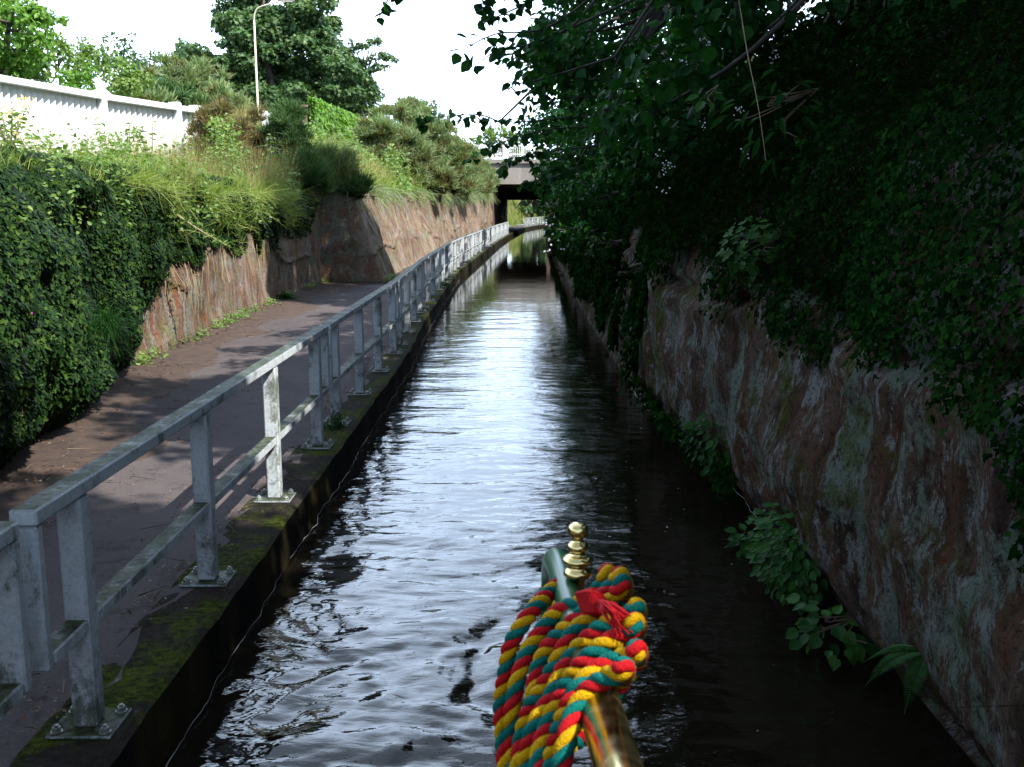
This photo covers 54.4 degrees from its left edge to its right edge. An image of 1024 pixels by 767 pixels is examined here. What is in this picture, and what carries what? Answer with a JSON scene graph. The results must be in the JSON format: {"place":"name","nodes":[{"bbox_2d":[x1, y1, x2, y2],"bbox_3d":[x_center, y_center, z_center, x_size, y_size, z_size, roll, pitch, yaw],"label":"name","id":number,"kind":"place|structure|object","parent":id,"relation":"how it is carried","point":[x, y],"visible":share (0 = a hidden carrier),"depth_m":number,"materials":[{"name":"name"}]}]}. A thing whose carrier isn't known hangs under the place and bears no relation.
{"place":"outdoors","nodes":[
{"label":"outdoors","id":0,"kind":"place"},
{"bbox_2d":[2,190,507,409],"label":"rock cliff","id":1,"kind":"structure","parent":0,"point":[341,246],"depth_m":27.42,"materials":[{"name":"stone"}]},
{"bbox_2d":[0,144,319,468],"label":"ivy","id":2,"kind":"object","parent":1,"relation":"attached to","point":[45,273],"visible":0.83,"depth_m":9.78,"materials":[{"name":"green plant"}]},
{"bbox_2d":[3,312,37,415],"bbox_3d":[-3.712,-0.168,7.461,0.279,0.851,0.255,-3,10,-17],"label":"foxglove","id":3,"kind":"object","parent":2,"relation":"on","point":[30,341],"visible":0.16,"depth_m":7.47,"materials":[{"name":"green plant"}]},
{"bbox_2d":[82,288,150,375],"bbox_3d":[-3.700,-0.480,9.266,0.848,0.822,0.788,9,13,42],"label":"grass tuft","id":4,"kind":"object","parent":2,"relation":"on","point":[104,325],"visible":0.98,"depth_m":9.28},
{"bbox_2d":[346,182,497,226],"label":"hanging grass","id":5,"kind":"structure","parent":1,"relation":"on","point":[474,197],"depth_m":44.35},
{"bbox_2d":[0,224,541,766],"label":"towpath","id":6,"kind":"structure","parent":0,"point":[126,510],"depth_m":7.66,"materials":[{"name":"asphalt"}]},
{"bbox_2d":[0,273,431,744],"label":"leaf litter","id":7,"kind":"object","parent":6,"relation":"on","point":[103,671],"visible":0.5,"depth_m":7.67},
{"bbox_2d":[0,223,543,520],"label":"dirt strip","id":8,"kind":"object","parent":6,"relation":"on","point":[37,455],"visible":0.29,"depth_m":10.44,"materials":[{"name":"soil"}]},
{"bbox_2d":[135,272,397,364],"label":"weeds","id":9,"kind":"object","parent":8,"relation":"on","point":[200,334],"visible":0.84,"depth_m":18.00,"materials":[{"name":"green plant"}]},
{"bbox_2d":[275,291,303,300],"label":"wall fern","id":10,"kind":"object","parent":8,"relation":"on","point":[284,296],"depth_m":22.89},
{"bbox_2d":[9,224,545,766],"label":"kerb","id":11,"kind":"structure","parent":6,"relation":"on","point":[175,664],"depth_m":5.39,"materials":[{"name":"concrete"}]},
{"bbox_2d":[0,521,31,718],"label":"railing panel","id":12,"kind":"object","parent":11,"relation":"on","point":[15,677],"visible":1,"depth_m":3.42,"materials":[{"name":"white paint"}]},
{"bbox_2d":[9,325,334,738],"bbox_3d":[-1.740,0.468,6.443,0.260,1.040,5.730,0,10,0],"label":"railing panel","id":13,"kind":"object","parent":11,"relation":"on","point":[87,609],"visible":1,"depth_m":4.32,"materials":[{"name":"white paint"}]},
{"bbox_2d":[323,412,345,430],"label":"grass tuft","id":14,"kind":"object","parent":11,"relation":"on","point":[338,422],"visible":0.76,"depth_m":9.65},
{"bbox_2d":[320,280,402,425],"bbox_3d":[-1.745,-0.542,12.200,0.260,1.040,5.730,0,10,0],"label":"railing panel","id":15,"kind":"object","parent":11,"relation":"on","point":[338,373],"visible":0.94,"depth_m":11.36,"materials":[{"name":"white paint"}]},
{"bbox_2d":[393,260,425,344],"bbox_3d":[-1.828,-1.552,17.956,0.260,1.040,5.730,0,10,-1],"label":"railing panel","id":16,"kind":"object","parent":11,"relation":"on","point":[414,301],"visible":0.88,"depth_m":17.16,"materials":[{"name":"white paint"}]},
{"bbox_2d":[420,249,441,307],"bbox_3d":[-1.938,-2.562,23.712,0.260,1.040,5.730,0,10,-1],"label":"railing panel","id":17,"kind":"object","parent":11,"relation":"on","point":[434,256],"visible":0.88,"depth_m":23.69,"materials":[{"name":"white paint"}]},
{"bbox_2d":[437,242,453,286],"bbox_3d":[-1.988,-3.573,29.468,0.260,1.040,5.730,0,10,0],"label":"railing panel","id":18,"kind":"object","parent":11,"relation":"on","point":[445,251],"visible":0.84,"depth_m":29.84,"materials":[{"name":"white paint"}]},
{"bbox_2d":[450,237,464,272],"bbox_3d":[-1.964,-4.583,35.225,0.260,1.040,5.730,0,10,1],"label":"railing panel","id":19,"kind":"object","parent":11,"relation":"on","point":[454,254],"visible":0.84,"depth_m":35.56,"materials":[{"name":"white paint"}]},
{"bbox_2d":[462,233,473,263],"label":"railing panel","id":20,"kind":"object","parent":11,"relation":"on","point":[469,238],"visible":0.83,"depth_m":41.65,"materials":[{"name":"white paint"}]},
{"bbox_2d":[473,230,482,256],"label":"railing panel","id":21,"kind":"object","parent":11,"relation":"on","point":[476,247],"visible":0.81,"depth_m":46.94,"materials":[{"name":"white paint"}]},
{"bbox_2d":[481,228,487,250],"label":"railing panel","id":22,"kind":"object","parent":11,"relation":"on","point":[484,235],"visible":0.83,"depth_m":53.16,"materials":[{"name":"white paint"}]},
{"bbox_2d":[487,226,493,246],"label":"railing panel","id":23,"kind":"object","parent":11,"relation":"on","point":[490,238],"visible":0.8,"depth_m":58.92,"materials":[{"name":"white paint"}]},
{"bbox_2d":[497,224,501,239],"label":"railing panel","id":24,"kind":"object","parent":11,"relation":"on","point":[499,228],"visible":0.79,"depth_m":70.11,"materials":[{"name":"white paint"}]},
{"bbox_2d":[0,92,543,223],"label":"dry grass","id":25,"kind":"structure","parent":0,"point":[265,171],"depth_m":23.57,"materials":[{"name":"plant"}]},
{"bbox_2d":[0,112,544,259],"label":"grass","id":26,"kind":"structure","parent":0,"point":[165,185],"depth_m":17.44,"materials":[{"name":"plant"}]},
{"bbox_2d":[115,185,546,225],"bbox_3d":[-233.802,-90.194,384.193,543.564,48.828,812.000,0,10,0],"label":"bank","id":27,"kind":"structure","parent":0,"point":[508,202],"depth_m":132.73,"materials":[{"name":"soil"}]},
{"bbox_2d":[0,94,34,147],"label":"ragwort","id":28,"kind":"object","parent":27,"relation":"on","point":[4,138],"visible":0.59,"depth_m":16.98,"materials":[{"name":"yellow plant"}]},
{"bbox_2d":[9,130,56,150],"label":"ragwort","id":29,"kind":"object","parent":27,"relation":"on","point":[34,140],"visible":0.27,"depth_m":16.53,"materials":[{"name":"green plant"}]},
{"bbox_2d":[11,63,55,83],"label":"shrub","id":30,"kind":"object","parent":27,"relation":"on","point":[42,76],"visible":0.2,"depth_m":29.51,"materials":[{"name":"green plant"}]},
{"bbox_2d":[0,0,69,79],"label":"lime tree","id":31,"kind":"object","parent":27,"relation":"on","point":[32,16],"visible":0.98,"depth_m":27.18,"materials":[{"name":"green plant"}]},
{"bbox_2d":[34,32,91,82],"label":"shrub","id":32,"kind":"object","parent":27,"relation":"on","point":[63,46],"visible":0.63,"depth_m":31.84,"materials":[{"name":"green plant"}]},
{"bbox_2d":[51,63,100,90],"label":"shrub","id":33,"kind":"object","parent":27,"relation":"on","point":[78,77],"visible":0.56,"depth_m":30.83,"materials":[{"name":"green plant"}]},
{"bbox_2d":[59,27,127,87],"bbox_3d":[-14.290,-10.366,33.644,2.195,3.212,2.014,-8,13,-39],"label":"shrub","id":34,"kind":"object","parent":27,"relation":"on","point":[90,52],"visible":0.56,"depth_m":33.42,"materials":[{"name":"green plant"}]},
{"bbox_2d":[0,75,200,160],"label":"panel fence","id":35,"kind":"object","parent":27,"relation":"on","point":[70,105],"visible":0.48,"depth_m":23.23,"materials":[{"name":"white paint"}]},
{"bbox_2d":[92,115,115,161],"bbox_3d":[-7.778,-4.397,18.975,0.449,1.362,0.285,-9,13,-42],"label":"willowherb","id":36,"kind":"object","parent":27,"relation":"on","point":[108,138],"visible":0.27,"depth_m":18.94,"materials":[{"name":"green plant"}]},
{"bbox_2d":[101,134,135,154],"bbox_3d":[-6.956,-4.030,17.720,0.318,0.964,0.718,8,13,39],"label":"sapling","id":37,"kind":"object","parent":27,"relation":"on","point":[129,142],"visible":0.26,"depth_m":17.72,"materials":[{"name":"green plant"}]},
{"bbox_2d":[92,29,147,75],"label":"shrub","id":38,"kind":"object","parent":27,"relation":"on","point":[130,56],"visible":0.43,"depth_m":38.30,"materials":[{"name":"green plant"}]},
{"bbox_2d":[101,59,156,98],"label":"shrub","id":39,"kind":"object","parent":27,"relation":"on","point":[127,83],"visible":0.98,"depth_m":32.51,"materials":[{"name":"green plant"}]},
{"bbox_2d":[115,122,146,156],"bbox_3d":[-7.028,-4.237,18.428,0.510,1.190,0.453,0,10,0],"label":"sapling","id":40,"kind":"object","parent":27,"relation":"on","point":[142,130],"visible":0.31,"depth_m":18.48,"materials":[{"name":"green plant"}]},
{"bbox_2d":[100,59,179,102],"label":"gorse bush","id":41,"kind":"object","parent":27,"relation":"on","point":[158,95],"visible":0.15,"depth_m":36.33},
{"bbox_2d":[122,116,157,161],"bbox_3d":[-7.271,-4.484,19.548,0.709,1.492,0.308,0,10,0],"label":"sapling","id":42,"kind":"object","parent":27,"relation":"on","point":[145,141],"visible":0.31,"depth_m":19.48,"materials":[{"name":"green plant"}]},
{"bbox_2d":[131,47,165,88],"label":"shrub","id":43,"kind":"object","parent":27,"relation":"on","point":[151,57],"visible":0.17,"depth_m":40.29,"materials":[{"name":"green plant"}]},
{"bbox_2d":[142,49,204,94],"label":"gorse bush","id":44,"kind":"object","parent":27,"relation":"on","point":[174,67],"visible":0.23,"depth_m":43.99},
{"bbox_2d":[168,36,191,60],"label":"round tree","id":45,"kind":"object","parent":27,"relation":"on","point":[180,43],"visible":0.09,"depth_m":84.28,"materials":[{"name":"green plant"}]},
{"bbox_2d":[155,73,214,108],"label":"gorse bush","id":46,"kind":"object","parent":27,"relation":"on","point":[183,94],"visible":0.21,"depth_m":38.25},
{"bbox_2d":[182,53,236,92],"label":"gorse bush","id":47,"kind":"object","parent":27,"relation":"on","point":[204,69],"visible":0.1,"depth_m":49.34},
{"bbox_2d":[190,75,253,116],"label":"gorse bush","id":48,"kind":"object","parent":27,"relation":"on","point":[215,87],"visible":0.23,"depth_m":42.13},
{"bbox_2d":[181,91,270,172],"bbox_3d":[-7.522,-6.488,26.251,2.494,2.421,2.076,0,10,0],"label":"gorse bush","id":49,"kind":"object","parent":27,"relation":"on","point":[213,109],"visible":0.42,"depth_m":25.99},
{"bbox_2d":[235,99,271,161],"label":"gorse bush","id":50,"kind":"object","parent":27,"relation":"on","point":[253,118],"visible":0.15,"depth_m":27.16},
{"bbox_2d":[0,98,541,234],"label":"undergrowth","id":51,"kind":"object","parent":27,"relation":"on","point":[405,187],"visible":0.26,"depth_m":17.31,"materials":[{"name":"green plant"}]},
{"bbox_2d":[177,214,230,250],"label":"fallen stalk","id":52,"kind":"object","parent":51,"relation":"on","point":[206,235],"visible":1,"depth_m":14.09,"materials":[{"name":"beige plant"}]},
{"bbox_2d":[253,0,293,109],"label":"street lamp","id":53,"kind":"object","parent":27,"relation":"on","point":[281,1],"visible":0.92,"depth_m":47.84,"materials":[{"name":"metal"}]},
{"bbox_2d":[180,0,384,117],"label":"sycamore tree","id":54,"kind":"object","parent":27,"relation":"on","point":[290,36],"visible":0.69,"depth_m":69.90,"materials":[{"name":"green plant"}]},
{"bbox_2d":[249,92,317,172],"bbox_3d":[-6.140,-6.551,26.721,2.103,2.578,2.003,0,10,0],"label":"gorse bush","id":55,"kind":"object","parent":27,"relation":"on","point":[281,123],"visible":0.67,"depth_m":26.43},
{"bbox_2d":[277,94,311,154],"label":"gorse bush","id":56,"kind":"object","parent":27,"relation":"on","point":[296,109],"visible":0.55,"depth_m":26.52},
{"bbox_2d":[276,139,341,197],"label":"gorse bush","id":57,"kind":"object","parent":27,"relation":"on","point":[320,172],"visible":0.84,"depth_m":25.72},
{"bbox_2d":[302,96,367,146],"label":"shrub","id":58,"kind":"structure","parent":27,"relation":"on","point":[325,115],"depth_m":45.29,"materials":[{"name":"plant"}]},
{"bbox_2d":[308,135,368,184],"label":"gorse bush","id":59,"kind":"object","parent":27,"relation":"on","point":[338,156],"visible":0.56,"depth_m":28.03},
{"bbox_2d":[331,166,376,201],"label":"gorse bush","id":60,"kind":"object","parent":27,"relation":"on","point":[362,187],"visible":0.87,"depth_m":27.95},
{"bbox_2d":[340,35,399,116],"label":"maple tree","id":61,"kind":"object","parent":27,"relation":"on","point":[370,58],"visible":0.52,"depth_m":74.26,"materials":[{"name":"green plant"}]},
{"bbox_2d":[343,111,411,165],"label":"gorse bush","id":62,"kind":"object","parent":27,"relation":"on","point":[380,132],"visible":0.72,"depth_m":44.18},
{"bbox_2d":[365,94,432,136],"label":"gorse bush","id":63,"kind":"object","parent":27,"relation":"on","point":[408,114],"visible":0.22,"depth_m":47.99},
{"bbox_2d":[393,92,431,122],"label":"gorse bush","id":64,"kind":"object","parent":27,"relation":"on","point":[418,102],"visible":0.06,"depth_m":57.67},
{"bbox_2d":[393,118,438,183],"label":"gorse bush","id":65,"kind":"object","parent":27,"relation":"on","point":[420,149],"visible":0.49,"depth_m":46.22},
{"bbox_2d":[415,139,458,187],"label":"gorse bush","id":66,"kind":"object","parent":27,"relation":"on","point":[441,169],"visible":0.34,"depth_m":48.33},
{"bbox_2d":[427,99,448,120],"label":"distant tree","id":67,"kind":"object","parent":27,"relation":"on","point":[435,107],"visible":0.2,"depth_m":96.68,"materials":[{"name":"green plant"}]},
{"bbox_2d":[415,102,462,173],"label":"gorse bush","id":68,"kind":"object","parent":27,"relation":"on","point":[436,127],"visible":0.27,"depth_m":50.94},
{"bbox_2d":[422,172,459,201],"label":"gorse bush","id":69,"kind":"object","parent":27,"relation":"on","point":[451,185],"visible":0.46,"depth_m":48.72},
{"bbox_2d":[433,131,477,188],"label":"gorse bush","id":70,"kind":"object","parent":27,"relation":"on","point":[458,150],"visible":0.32,"depth_m":54.10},
{"bbox_2d":[450,159,481,195],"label":"gorse bush","id":71,"kind":"object","parent":27,"relation":"on","point":[467,182],"visible":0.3,"depth_m":56.17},
{"bbox_2d":[456,132,490,190],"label":"gorse bush","id":72,"kind":"object","parent":27,"relation":"on","point":[480,170],"visible":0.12,"depth_m":60.45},
{"bbox_2d":[459,165,488,198],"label":"gorse bush","id":73,"kind":"object","parent":27,"relation":"on","point":[467,194],"visible":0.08,"depth_m":62.54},
{"bbox_2d":[473,156,499,192],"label":"gorse bush","id":74,"kind":"object","parent":27,"relation":"on","point":[489,172],"visible":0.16,"depth_m":70.23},
{"bbox_2d":[482,160,501,193],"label":"gorse bush","id":75,"kind":"object","parent":27,"relation":"on","point":[497,180],"visible":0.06,"depth_m":78.03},
{"bbox_2d":[468,125,546,158],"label":"distant tree","id":76,"kind":"object","parent":27,"relation":"on","point":[488,135],"visible":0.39,"depth_m":118.65,"materials":[{"name":"green plant"}]},
{"bbox_2d":[475,145,558,225],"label":"road bridge","id":77,"kind":"structure","parent":27,"relation":"on","point":[518,173],"depth_m":86.65,"materials":[{"name":"concrete"}]},
{"bbox_2d":[0,0,828,224],"label":"sky","id":78,"kind":"structure","parent":0,"point":[421,34],"materials":[{"name":"white"}]},
{"bbox_2d":[161,227,975,766],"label":"water","id":79,"kind":"structure","parent":0,"point":[405,589],"depth_m":6.33,"materials":[{"name":"black liquid"}]},
{"bbox_2d":[166,289,757,766],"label":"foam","id":80,"kind":"object","parent":79,"relation":"on","point":[292,555],"visible":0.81,"depth_m":7.27,"materials":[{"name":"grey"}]},
{"bbox_2d":[541,522,642,766],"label":"tiller","id":81,"kind":"object","parent":79,"relation":"on","point":[610,740],"visible":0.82,"depth_m":0.95,"materials":[{"name":"green paint"}]},
{"bbox_2d":[492,563,648,766],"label":"rope coil","id":82,"kind":"object","parent":81,"relation":"hanging from","point":[606,618],"visible":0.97,"depth_m":1.09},
{"bbox_2d":[723,523,753,557],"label":"waterside plant","id":83,"kind":"object","parent":79,"relation":"on","point":[735,539],"visible":0.76,"depth_m":6.98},
{"bbox_2d":[547,118,1023,766],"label":"rock cliff","id":84,"kind":"structure","parent":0,"point":[903,520],"depth_m":4.68,"materials":[{"name":"stone"}]},
{"bbox_2d":[533,195,559,213],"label":"hanging bush","id":85,"kind":"object","parent":84,"relation":"on","point":[543,201],"visible":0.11,"depth_m":41.09,"materials":[{"name":"green plant"}]},
{"bbox_2d":[527,161,579,200],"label":"hanging bush","id":86,"kind":"object","parent":84,"relation":"hanging from","point":[540,191],"visible":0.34,"depth_m":29.20,"materials":[{"name":"green plant"}]},
{"bbox_2d":[543,218,573,248],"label":"hanging bush","id":87,"kind":"object","parent":84,"relation":"hanging from","point":[548,231],"visible":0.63,"depth_m":27.65,"materials":[{"name":"green plant"}]},
{"bbox_2d":[542,187,579,225],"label":"hanging bush","id":88,"kind":"object","parent":84,"relation":"attached to","point":[555,209],"visible":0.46,"depth_m":26.45,"materials":[{"name":"green plant"}]},
{"bbox_2d":[556,218,598,256],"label":"hanging bush","id":89,"kind":"object","parent":84,"relation":"hanging from","point":[579,245],"visible":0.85,"depth_m":20.60,"materials":[{"name":"green plant"}]},
{"bbox_2d":[562,177,618,225],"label":"hanging bush","id":90,"kind":"object","parent":84,"relation":"attached to","point":[578,204],"visible":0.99,"depth_m":17.65,"materials":[{"name":"green plant"}]},
{"bbox_2d":[585,232,621,262],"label":"hanging bush","id":91,"kind":"object","parent":84,"relation":"hanging from","point":[597,244],"visible":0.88,"depth_m":16.91,"materials":[{"name":"green plant"}]},
{"bbox_2d":[594,249,642,289],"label":"hanging bush","id":92,"kind":"object","parent":84,"relation":"hanging from","point":[611,274],"visible":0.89,"depth_m":13.31,"materials":[{"name":"green plant"}]},
{"bbox_2d":[540,2,851,252],"bbox_3d":[1.738,-3.089,16.380,1.696,2.642,18.167,0,10,-1],"label":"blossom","id":93,"kind":"object","parent":84,"relation":"on","point":[738,109],"visible":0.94,"depth_m":7.85,"materials":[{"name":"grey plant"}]},
{"bbox_2d":[679,412,731,477],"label":"nettle plant","id":94,"kind":"object","parent":84,"relation":"on","point":[711,445],"visible":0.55,"depth_m":8.47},
{"bbox_2d":[716,215,787,280],"bbox_3d":[1.748,-0.968,7.130,0.552,0.467,0.850,0,10,0],"label":"hanging plant","id":95,"kind":"object","parent":84,"relation":"on","point":[740,247],"visible":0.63,"depth_m":7.00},
{"bbox_2d":[741,500,827,615],"bbox_3d":[1.675,1.023,6.027,0.479,0.590,1.063,0,10,0],"label":"rhododendron shrub","id":96,"kind":"object","parent":84,"relation":"on","point":[804,575],"visible":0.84,"depth_m":5.87,"materials":[{"name":"plant"}]},
{"bbox_2d":[547,0,1023,572],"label":"ivy","id":97,"kind":"object","parent":84,"relation":"attached to","point":[877,246],"visible":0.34,"depth_m":5.13,"materials":[{"name":"green plant"}]},
{"bbox_2d":[785,593,877,671],"bbox_3d":[1.683,1.336,5.331,0.418,0.292,0.642,0,10,0],"label":"bramble shrub","id":98,"kind":"object","parent":84,"relation":"on","point":[854,651],"visible":0.87,"depth_m":5.27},
{"bbox_2d":[863,644,929,713],"bbox_3d":[1.652,1.242,4.263,0.268,0.185,0.358,3,10,17],"label":"fern","id":99,"kind":"object","parent":84,"relation":"on","point":[911,651],"visible":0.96,"depth_m":4.24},
{"bbox_2d":[731,0,1023,159],"bbox_3d":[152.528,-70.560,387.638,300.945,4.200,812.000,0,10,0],"label":"bank","id":100,"kind":"structure","parent":0,"point":[980,119],"depth_m":6.90,"materials":[{"name":"plant"}]},
{"bbox_2d":[515,42,658,205],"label":"leaning tree","id":101,"kind":"object","parent":100,"relation":"on","point":[550,139],"visible":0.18,"depth_m":48.23,"materials":[{"name":"green plant"}]},
{"bbox_2d":[415,0,814,207],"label":"leaning tree","id":102,"kind":"object","parent":100,"relation":"on","point":[569,53],"visible":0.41,"depth_m":12.77,"materials":[{"name":"green plant"}]},
{"bbox_2d":[514,0,757,208],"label":"leaning tree","id":103,"kind":"object","parent":100,"relation":"on","point":[579,110],"visible":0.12,"depth_m":22.12,"materials":[{"name":"green plant"}]},
{"bbox_2d":[374,0,947,164],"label":"leaning tree","id":104,"kind":"object","parent":100,"relation":"on","point":[635,119],"visible":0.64,"depth_m":8.77,"materials":[{"name":"green plant"}]},
{"bbox_2d":[685,85,725,111],"bbox_3d":[1.369,-1.992,6.986,0.247,0.198,0.200,-3,10,-17],"label":"elder sapling","id":105,"kind":"object","parent":104,"relation":"hanging from","point":[700,106],"visible":1,"depth_m":6.96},
{"bbox_2d":[738,0,765,158],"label":"bare cane","id":106,"kind":"object","parent":100,"relation":"on","point":[750,70],"visible":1,"depth_m":7.00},
{"bbox_2d":[709,62,828,179],"bbox_3d":[1.907,-1.957,7.452,0.878,0.866,1.062,0,10,0],"label":"elder sapling","id":107,"kind":"object","parent":100,"relation":"on","point":[778,99],"visible":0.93,"depth_m":7.32,"materials":[{"name":"green plant"}]},
{"bbox_2d":[565,0,1023,200],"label":"undergrowth","id":108,"kind":"object","parent":100,"relation":"on","point":[870,49],"visible":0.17,"depth_m":7.17,"materials":[{"name":"green plant"}]},
{"bbox_2d":[607,0,1023,706],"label":"tree","id":109,"kind":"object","parent":100,"relation":"on","point":[907,90],"depth_m":6.76,"materials":[{"name":"plant"}]},
{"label":"far bank","id":110,"kind":"structure","parent":0,"visible":0},
{"bbox_2d":[518,200,546,218],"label":"distant tree","id":111,"kind":"object","parent":110,"relation":"on","point":[529,204],"visible":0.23,"depth_m":135.02,"materials":[{"name":"green plant"}]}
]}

